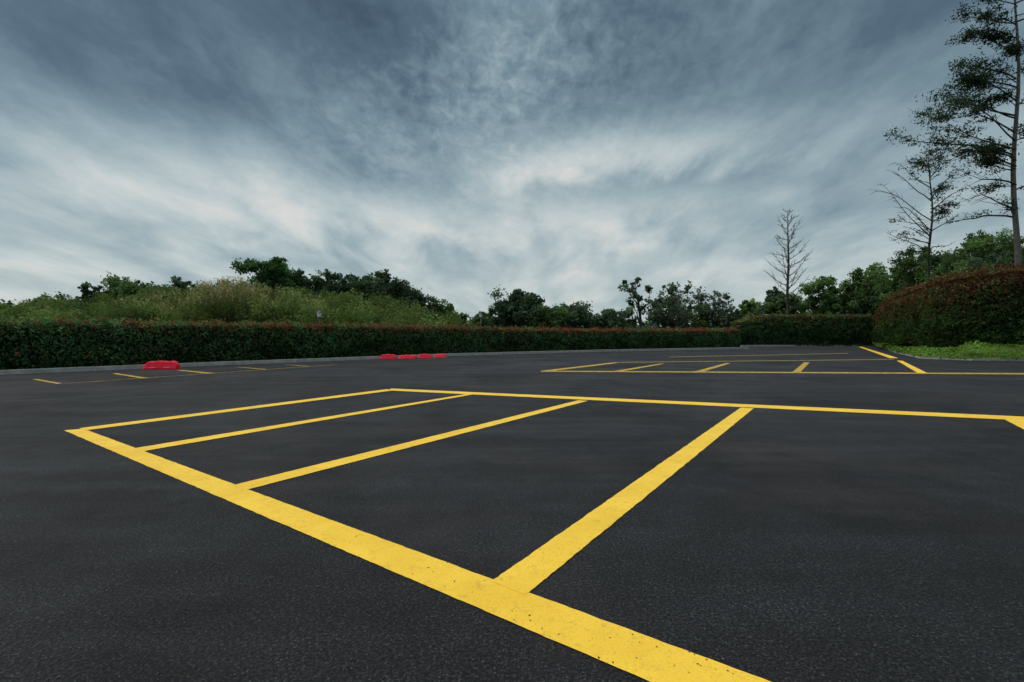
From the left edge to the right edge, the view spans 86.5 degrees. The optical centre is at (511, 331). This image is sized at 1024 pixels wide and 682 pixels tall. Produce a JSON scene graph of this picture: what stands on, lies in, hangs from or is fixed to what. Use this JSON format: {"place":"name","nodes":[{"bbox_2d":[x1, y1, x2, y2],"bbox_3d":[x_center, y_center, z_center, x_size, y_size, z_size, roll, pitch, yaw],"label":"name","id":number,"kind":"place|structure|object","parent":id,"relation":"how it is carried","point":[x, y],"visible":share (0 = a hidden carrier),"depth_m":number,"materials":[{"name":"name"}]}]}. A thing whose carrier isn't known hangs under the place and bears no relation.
{"place":"outdoors","nodes":[
{"label":"outdoors","id":0,"kind":"place"},
{"bbox_2d":[0,347,1023,681],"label":"parking lot","id":1,"kind":"structure","parent":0,"point":[880,527],"depth_m":3.66,"materials":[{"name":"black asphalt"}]},
{"bbox_2d":[33,379,59,383],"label":"painted line","id":2,"kind":"object","parent":1,"relation":"on","point":[47,381],"visible":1,"depth_m":13.63,"materials":[{"name":"yellow paint"}]},
{"bbox_2d":[113,373,145,377],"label":"painted line","id":3,"kind":"object","parent":1,"relation":"on","point":[129,375],"visible":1,"depth_m":15.50,"materials":[{"name":"yellow paint"}]},
{"bbox_2d":[142,361,180,369],"bbox_3d":[-11.649,1.103,18.085,1.026,0.287,0.360,0,0,-7],"label":"traffic barrier","id":4,"kind":"object","parent":1,"relation":"on","point":[162,365],"visible":1,"depth_m":17.94,"materials":[{"name":"red plastic"}]},
{"bbox_2d":[179,370,208,373],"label":"painted line","id":5,"kind":"object","parent":1,"relation":"on","point":[194,371],"visible":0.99,"depth_m":17.06,"materials":[{"name":"yellow paint"}]},
{"bbox_2d":[64,365,324,383],"bbox_3d":[-8.725,1.246,16.891,0.119,0.001,8.675,0,0,28],"label":"painted line","id":6,"kind":"object","parent":1,"relation":"on","point":[181,375],"visible":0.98,"depth_m":15.52,"materials":[{"name":"yellow paint"}]},
{"bbox_2d":[80,389,391,429],"bbox_3d":[-4.042,1.245,9.345,0.298,0.001,5.615,0,0,31],"label":"painted line","id":7,"kind":"object","parent":1,"relation":"on","point":[189,415],"visible":1,"depth_m":8.50,"materials":[{"name":"yellow paint"}]},
{"bbox_2d":[136,394,471,450],"bbox_3d":[-2.413,1.245,8.310,0.241,0.001,5.976,0,0,31],"label":"painted line","id":8,"kind":"object","parent":1,"relation":"on","point":[157,446],"visible":1,"depth_m":7.00,"materials":[{"name":"yellow paint"}]},
{"bbox_2d":[0,347,748,374],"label":"kerb","id":9,"kind":"structure","parent":1,"relation":"on","point":[53,370],"depth_m":21.91,"materials":[{"name":"concrete"}]},
{"bbox_2d":[380,354,395,358],"bbox_3d":[-5.649,1.131,24.781,0.703,0.231,0.360,0,0,-6],"label":"traffic barrier","id":10,"kind":"object","parent":1,"relation":"on","point":[387,356],"visible":0.98,"depth_m":24.64,"materials":[{"name":"red plastic"}]},
{"bbox_2d":[398,355,415,358],"bbox_3d":[-4.845,1.155,25.148,0.779,0.182,0.360,0,0,-1],"label":"traffic barrier","id":11,"kind":"object","parent":1,"relation":"on","point":[407,357],"visible":1,"depth_m":25.00,"materials":[{"name":"red plastic"}]},
{"bbox_2d":[232,400,584,489],"bbox_3d":[-0.441,1.245,7.103,0.219,0.001,6.523,0,0,32],"label":"painted line","id":12,"kind":"object","parent":1,"relation":"on","point":[288,475],"visible":1,"depth_m":5.57,"materials":[{"name":"yellow paint"}]},
{"bbox_2d":[65,429,770,681],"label":"painted line","id":13,"kind":"object","parent":1,"relation":"on","point":[622,648],"visible":1,"depth_m":2.57,"materials":[{"name":"yellow paint"}]},
{"bbox_2d":[418,354,431,358],"bbox_3d":[-4.104,1.137,25.602,0.627,0.217,0.360,0,0,-9],"label":"traffic barrier","id":14,"kind":"object","parent":1,"relation":"on","point":[424,356],"visible":0.96,"depth_m":25.46,"materials":[{"name":"red plastic"}]},
{"bbox_2d":[434,354,445,357],"bbox_3d":[-3.462,1.155,26.154,0.589,0.182,0.360,0,0,-3],"label":"traffic barrier","id":15,"kind":"object","parent":1,"relation":"on","point":[439,355],"visible":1,"depth_m":26.01,"materials":[{"name":"red plastic"}]},
{"bbox_2d":[543,362,612,370],"bbox_3d":[2.623,1.245,19.624,0.342,0.001,5.675,0,0,34],"label":"painted line","id":16,"kind":"object","parent":1,"relation":"on","point":[577,367],"visible":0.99,"depth_m":18.97,"materials":[{"name":"yellow paint"}]},
{"bbox_2d":[492,408,753,594],"bbox_3d":[1.914,1.245,5.768,0.221,0.001,7.374,0,0,32],"label":"painted line","id":17,"kind":"object","parent":1,"relation":"on","point":[525,576],"visible":1,"depth_m":3.55,"materials":[{"name":"yellow paint"}]},
{"bbox_2d":[617,364,660,371],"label":"painted line","id":18,"kind":"object","parent":1,"relation":"on","point":[636,367],"visible":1,"depth_m":18.45,"materials":[{"name":"yellow paint"}]},
{"bbox_2d":[390,388,1023,418],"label":"painted line","id":19,"kind":"object","parent":1,"relation":"on","point":[791,407],"visible":1,"depth_m":9.20,"materials":[{"name":"yellow paint"}]},
{"bbox_2d":[694,363,729,371],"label":"painted line","id":20,"kind":"object","parent":1,"relation":"on","point":[706,369],"visible":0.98,"depth_m":18.45,"materials":[{"name":"yellow paint"}]},
{"bbox_2d":[614,359,893,362],"bbox_3d":[10.805,1.246,23.393,13.640,0.001,0.431,0,0,-11],"label":"painted line","id":21,"kind":"object","parent":1,"relation":"on","point":[764,360],"visible":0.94,"depth_m":23.63,"materials":[{"name":"yellow paint"}]},
{"bbox_2d":[684,353,847,356],"bbox_3d":[13.645,1.245,29.156,12.941,0.001,0.412,0,0,-22],"label":"painted line","id":22,"kind":"object","parent":1,"relation":"on","point":[752,355],"visible":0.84,"depth_m":28.58,"materials":[{"name":"yellow paint"}]},
{"bbox_2d":[541,371,1023,373],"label":"painted line","id":23,"kind":"object","parent":1,"relation":"on","point":[790,372],"visible":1,"depth_m":16.66,"materials":[{"name":"yellow paint"}]},
{"bbox_2d":[793,362,808,372],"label":"painted line","id":24,"kind":"object","parent":1,"relation":"on","point":[800,368],"visible":1,"depth_m":18.97,"materials":[{"name":"yellow paint"}]},
{"bbox_2d":[860,347,895,357],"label":"painted line","id":25,"kind":"object","parent":1,"relation":"on","point":[886,355],"visible":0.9,"depth_m":31.21,"materials":[{"name":"yellow paint"}]},
{"bbox_2d":[898,361,925,372],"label":"painted line","id":26,"kind":"object","parent":1,"relation":"on","point":[915,369],"visible":0.99,"depth_m":18.97,"materials":[{"name":"yellow paint"}]},
{"bbox_2d":[1001,417,1023,428],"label":"painted line","id":27,"kind":"object","parent":1,"relation":"on","point":[1018,422],"visible":1,"depth_m":7.55,"materials":[{"name":"yellow paint"}]},
{"bbox_2d":[0,0,1023,326],"label":"sky","id":28,"kind":"structure","parent":0,"point":[558,151],"materials":[{"name":"grey"}]},
{"bbox_2d":[740,346,966,358],"bbox_3d":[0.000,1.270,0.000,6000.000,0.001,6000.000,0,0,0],"label":"ground","id":29,"kind":"structure","parent":0,"point":[844,346],"depth_m":47.00,"materials":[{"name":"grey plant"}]},
{"bbox_2d":[0,299,28,313],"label":"tree","id":30,"kind":"object","parent":29,"relation":"on","point":[6,304],"visible":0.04,"depth_m":43.99,"materials":[{"name":"green plant"}]},
{"bbox_2d":[466,311,493,326],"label":"tree","id":31,"kind":"object","parent":29,"relation":"on","point":[476,320],"visible":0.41,"depth_m":62.94,"materials":[{"name":"green plant"}]},
{"bbox_2d":[484,299,519,327],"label":"tree","id":32,"kind":"object","parent":29,"relation":"on","point":[489,319],"visible":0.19,"depth_m":61.36,"materials":[{"name":"green plant"}]},
{"bbox_2d":[488,284,555,327],"bbox_3d":[1.573,-1.916,60.415,6.887,6.778,8.226,0,0,-42],"label":"tree","id":33,"kind":"object","parent":29,"relation":"on","point":[522,304],"visible":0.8,"depth_m":59.09,"materials":[{"name":"green plant"}]},
{"bbox_2d":[522,304,570,328],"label":"tree","id":34,"kind":"object","parent":29,"relation":"on","point":[550,320],"visible":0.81,"depth_m":57.19,"materials":[{"name":"green plant"}]},
{"bbox_2d":[555,300,596,328],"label":"tree","id":35,"kind":"object","parent":29,"relation":"on","point":[580,316],"visible":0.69,"depth_m":57.90,"materials":[{"name":"green plant"}]},
{"bbox_2d":[592,306,645,328],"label":"tree","id":36,"kind":"object","parent":29,"relation":"on","point":[610,317],"visible":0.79,"depth_m":59.06,"materials":[{"name":"green plant"}]},
{"bbox_2d":[617,277,652,328],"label":"tree","id":37,"kind":"object","parent":29,"relation":"on","point":[637,297],"visible":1,"depth_m":54.78,"materials":[{"name":"green plant"}]},
{"bbox_2d":[468,310,814,328],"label":"thicket","id":38,"kind":"object","parent":29,"relation":"on","point":[653,326],"visible":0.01,"depth_m":69.46,"materials":[{"name":"green plant"}]},
{"bbox_2d":[645,295,686,328],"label":"tree","id":39,"kind":"object","parent":29,"relation":"on","point":[663,323],"visible":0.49,"depth_m":57.63,"materials":[{"name":"green plant"}]},
{"bbox_2d":[646,280,711,328],"bbox_3d":[17.416,-1.943,55.675,6.547,6.800,6.510,0,0,-45],"label":"tree","id":40,"kind":"object","parent":29,"relation":"on","point":[676,311],"visible":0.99,"depth_m":55.32,"materials":[{"name":"green plant"}]},
{"bbox_2d":[674,302,724,328],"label":"tree","id":41,"kind":"object","parent":29,"relation":"on","point":[695,321],"visible":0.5,"depth_m":59.09,"materials":[{"name":"green plant"}]},
{"bbox_2d":[694,290,736,327],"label":"tree","id":42,"kind":"object","parent":29,"relation":"on","point":[720,313],"visible":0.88,"depth_m":57.34,"materials":[{"name":"green plant"}]},
{"bbox_2d":[711,306,743,328],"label":"tree","id":43,"kind":"object","parent":29,"relation":"on","point":[732,318],"visible":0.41,"depth_m":59.48,"materials":[{"name":"green plant"}]},
{"bbox_2d":[734,298,763,320],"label":"tree","id":44,"kind":"object","parent":29,"relation":"on","point":[752,305],"visible":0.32,"depth_m":59.70,"materials":[{"name":"green plant"}]},
{"bbox_2d":[751,286,784,315],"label":"tree","id":45,"kind":"object","parent":29,"relation":"on","point":[770,294],"visible":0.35,"depth_m":55.62,"materials":[{"name":"green plant"}]},
{"bbox_2d":[758,292,812,314],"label":"tree","id":46,"kind":"object","parent":29,"relation":"on","point":[797,305],"visible":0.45,"depth_m":53.72,"materials":[{"name":"green plant"}]},
{"bbox_2d":[764,209,812,314],"bbox_3d":[24.438,-4.726,48.003,3.889,12.370,4.473,0,0,-19],"label":"bare tree","id":47,"kind":"object","parent":29,"relation":"on","point":[788,239],"visible":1,"depth_m":47.92,"materials":[{"name":"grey plant"}]},
{"bbox_2d":[730,312,873,345],"bbox_3d":[25.483,-0.214,47.946,12.142,3.006,1.931,0,0,0],"label":"hedge","id":48,"kind":"object","parent":29,"relation":"on","point":[816,329],"visible":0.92,"depth_m":47.22,"materials":[{"name":"green plant"}]},
{"bbox_2d":[741,345,874,346],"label":"kerb","id":49,"kind":"structure","parent":29,"relation":"on","point":[791,345],"depth_m":46.79,"materials":[{"name":"concrete"}]},
{"bbox_2d":[798,275,844,314],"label":"tree","id":50,"kind":"object","parent":29,"relation":"on","point":[828,304],"visible":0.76,"depth_m":49.48,"materials":[{"name":"green plant"}]},
{"bbox_2d":[827,285,857,314],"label":"tree","id":51,"kind":"object","parent":29,"relation":"on","point":[840,297],"visible":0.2,"depth_m":51.19,"materials":[{"name":"green plant"}]},
{"bbox_2d":[839,261,889,330],"bbox_3d":[32.776,-2.517,49.933,5.534,7.937,5.879,0,0,0],"label":"tree","id":52,"kind":"object","parent":29,"relation":"on","point":[859,285],"visible":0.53,"depth_m":49.37,"materials":[{"name":"green plant"}]},
{"bbox_2d":[883,348,1023,360],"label":"kerb","id":53,"kind":"structure","parent":29,"relation":"on","point":[963,359],"depth_m":23.69,"materials":[{"name":"concrete"}]},
{"bbox_2d":[872,340,1023,360],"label":"grass bank","id":54,"kind":"structure","parent":0,"point":[937,356],"depth_m":24.97,"materials":[{"name":"green plant"}]},
{"bbox_2d":[862,295,884,316],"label":"tree","id":55,"kind":"object","parent":54,"relation":"on","point":[869,300],"visible":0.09,"depth_m":47.94,"materials":[{"name":"green plant"}]},
{"bbox_2d":[868,267,919,310],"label":"tree","id":56,"kind":"object","parent":54,"relation":"on","point":[883,291],"visible":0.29,"depth_m":43.72,"materials":[{"name":"green plant"}]},
{"bbox_2d":[868,243,951,292],"bbox_3d":[31.232,-2.979,42.490,5.375,7.873,5.794,0,0,0],"label":"tree","id":57,"kind":"object","parent":54,"relation":"on","point":[906,265],"visible":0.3,"depth_m":41.36,"materials":[{"name":"green plant"}]},
{"bbox_2d":[870,140,973,280],"bbox_3d":[28.828,-6.372,38.268,6.488,14.864,4.507,0,0,-21],"label":"conifer tree","id":58,"kind":"object","parent":54,"relation":"on","point":[942,210],"visible":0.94,"depth_m":37.96,"materials":[{"name":"green plant"}]},
{"bbox_2d":[909,253,979,287],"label":"tree","id":59,"kind":"object","parent":54,"relation":"on","point":[933,260],"visible":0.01,"depth_m":40.35,"materials":[{"name":"green plant"}]},
{"bbox_2d":[871,260,1023,346],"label":"hedge","id":60,"kind":"object","parent":54,"relation":"on","point":[985,304],"visible":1,"depth_m":28.02,"materials":[{"name":"green plant"}]},
{"bbox_2d":[882,0,1023,264],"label":"conifer tree","id":61,"kind":"object","parent":54,"relation":"on","point":[980,81],"visible":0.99,"depth_m":30.82,"materials":[{"name":"green plant"}]},
{"bbox_2d":[934,257,990,277],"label":"tree","id":62,"kind":"object","parent":54,"relation":"on","point":[949,264],"visible":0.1,"depth_m":34.15,"materials":[{"name":"green plant"}]},
{"bbox_2d":[914,225,1023,282],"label":"tree","id":63,"kind":"object","parent":54,"relation":"on","point":[982,244],"visible":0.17,"depth_m":35.26,"materials":[{"name":"green plant"}]},
{"bbox_2d":[962,250,1023,272],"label":"tree","id":64,"kind":"object","parent":54,"relation":"on","point":[1001,257],"visible":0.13,"depth_m":32.73,"materials":[{"name":"green plant"}]},
{"bbox_2d":[983,244,1023,262],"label":"tree","id":65,"kind":"object","parent":54,"relation":"on","point":[1022,253],"visible":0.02,"depth_m":33.60,"materials":[{"name":"green plant"}]},
{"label":"hill","id":66,"kind":"structure","parent":0,"visible":0},
{"bbox_2d":[21,292,69,308],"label":"tree","id":67,"kind":"object","parent":66,"relation":"on","point":[45,297],"visible":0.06,"depth_m":44.26,"materials":[{"name":"green plant"}]},
{"bbox_2d":[56,281,105,306],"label":"tree","id":68,"kind":"object","parent":66,"relation":"on","point":[85,290],"visible":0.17,"depth_m":44.58,"materials":[{"name":"green plant"}]},
{"bbox_2d":[95,271,165,305],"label":"tree","id":69,"kind":"object","parent":66,"relation":"on","point":[124,287],"visible":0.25,"depth_m":44.17,"materials":[{"name":"green plant"}]},
{"bbox_2d":[133,281,168,298],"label":"tree","id":70,"kind":"object","parent":66,"relation":"on","point":[152,282],"visible":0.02,"depth_m":46.09,"materials":[{"name":"green plant"}]},
{"bbox_2d":[163,275,191,295],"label":"tree","id":71,"kind":"object","parent":66,"relation":"on","point":[176,281],"visible":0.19,"depth_m":45.54,"materials":[{"name":"green plant"}]},
{"bbox_2d":[114,275,326,322],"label":"reeds","id":72,"kind":"object","parent":66,"relation":"on","point":[223,289],"visible":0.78,"depth_m":29.03,"materials":[{"name":"green plant"}]},
{"bbox_2d":[0,280,471,325],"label":"thicket","id":73,"kind":"object","parent":66,"relation":"on","point":[338,309],"visible":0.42,"depth_m":32.24,"materials":[{"name":"green plant"}]},
{"bbox_2d":[216,275,277,300],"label":"tree","id":74,"kind":"object","parent":66,"relation":"on","point":[252,281],"visible":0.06,"depth_m":45.88,"materials":[{"name":"green plant"}]},
{"bbox_2d":[229,256,295,295],"bbox_3d":[-18.756,-3.179,41.820,4.025,5.506,5.049,0,0,0],"label":"tree","id":75,"kind":"object","parent":66,"relation":"on","point":[272,272],"visible":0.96,"depth_m":41.17,"materials":[{"name":"green plant"}]},
{"bbox_2d":[279,266,322,296],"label":"tree","id":76,"kind":"object","parent":66,"relation":"on","point":[300,280],"visible":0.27,"depth_m":43.42,"materials":[{"name":"green plant"}]},
{"bbox_2d":[309,269,349,298],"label":"tree","id":77,"kind":"object","parent":66,"relation":"on","point":[328,284],"visible":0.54,"depth_m":44.40,"materials":[{"name":"green plant"}]},
{"bbox_2d":[343,272,362,307],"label":"tree","id":78,"kind":"object","parent":66,"relation":"on","point":[351,275],"visible":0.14,"depth_m":45.86,"materials":[{"name":"green plant"}]},
{"bbox_2d":[345,269,421,307],"bbox_3d":[-10.681,-2.664,46.025,6.191,5.512,5.446,0,0,0],"label":"tree","id":79,"kind":"object","parent":66,"relation":"on","point":[366,284],"visible":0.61,"depth_m":45.12,"materials":[{"name":"green plant"}]},
{"bbox_2d":[384,286,420,309],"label":"tree","id":80,"kind":"object","parent":66,"relation":"on","point":[416,301],"visible":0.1,"depth_m":46.52,"materials":[{"name":"green plant"}]},
{"bbox_2d":[412,285,443,319],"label":"tree","id":81,"kind":"object","parent":66,"relation":"on","point":[425,299],"visible":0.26,"depth_m":47.42,"materials":[{"name":"green plant"}]},
{"bbox_2d":[426,299,458,323],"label":"tree","id":82,"kind":"object","parent":66,"relation":"on","point":[449,306],"visible":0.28,"depth_m":47.45,"materials":[{"name":"green plant"}]},
{"bbox_2d":[452,310,468,325],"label":"tree","id":83,"kind":"object","parent":66,"relation":"on","point":[463,315],"visible":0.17,"depth_m":49.95,"materials":[{"name":"green plant"}]},
{"label":"soil strip","id":84,"kind":"structure","parent":0,"visible":0},
{"bbox_2d":[316,311,321,321],"bbox_3d":[-9.073,0.082,25.600,0.266,2.196,0.266,0,0,-22],"label":"street lamp","id":85,"kind":"object","parent":84,"relation":"on","point":[319,313],"visible":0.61,"depth_m":25.53,"materials":[{"name":"white glass"}]},
{"bbox_2d":[0,311,741,369],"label":"hedge","id":86,"kind":"object","parent":84,"relation":"on","point":[31,343],"visible":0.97,"depth_m":22.47,"materials":[{"name":"green plant"}]}
]}

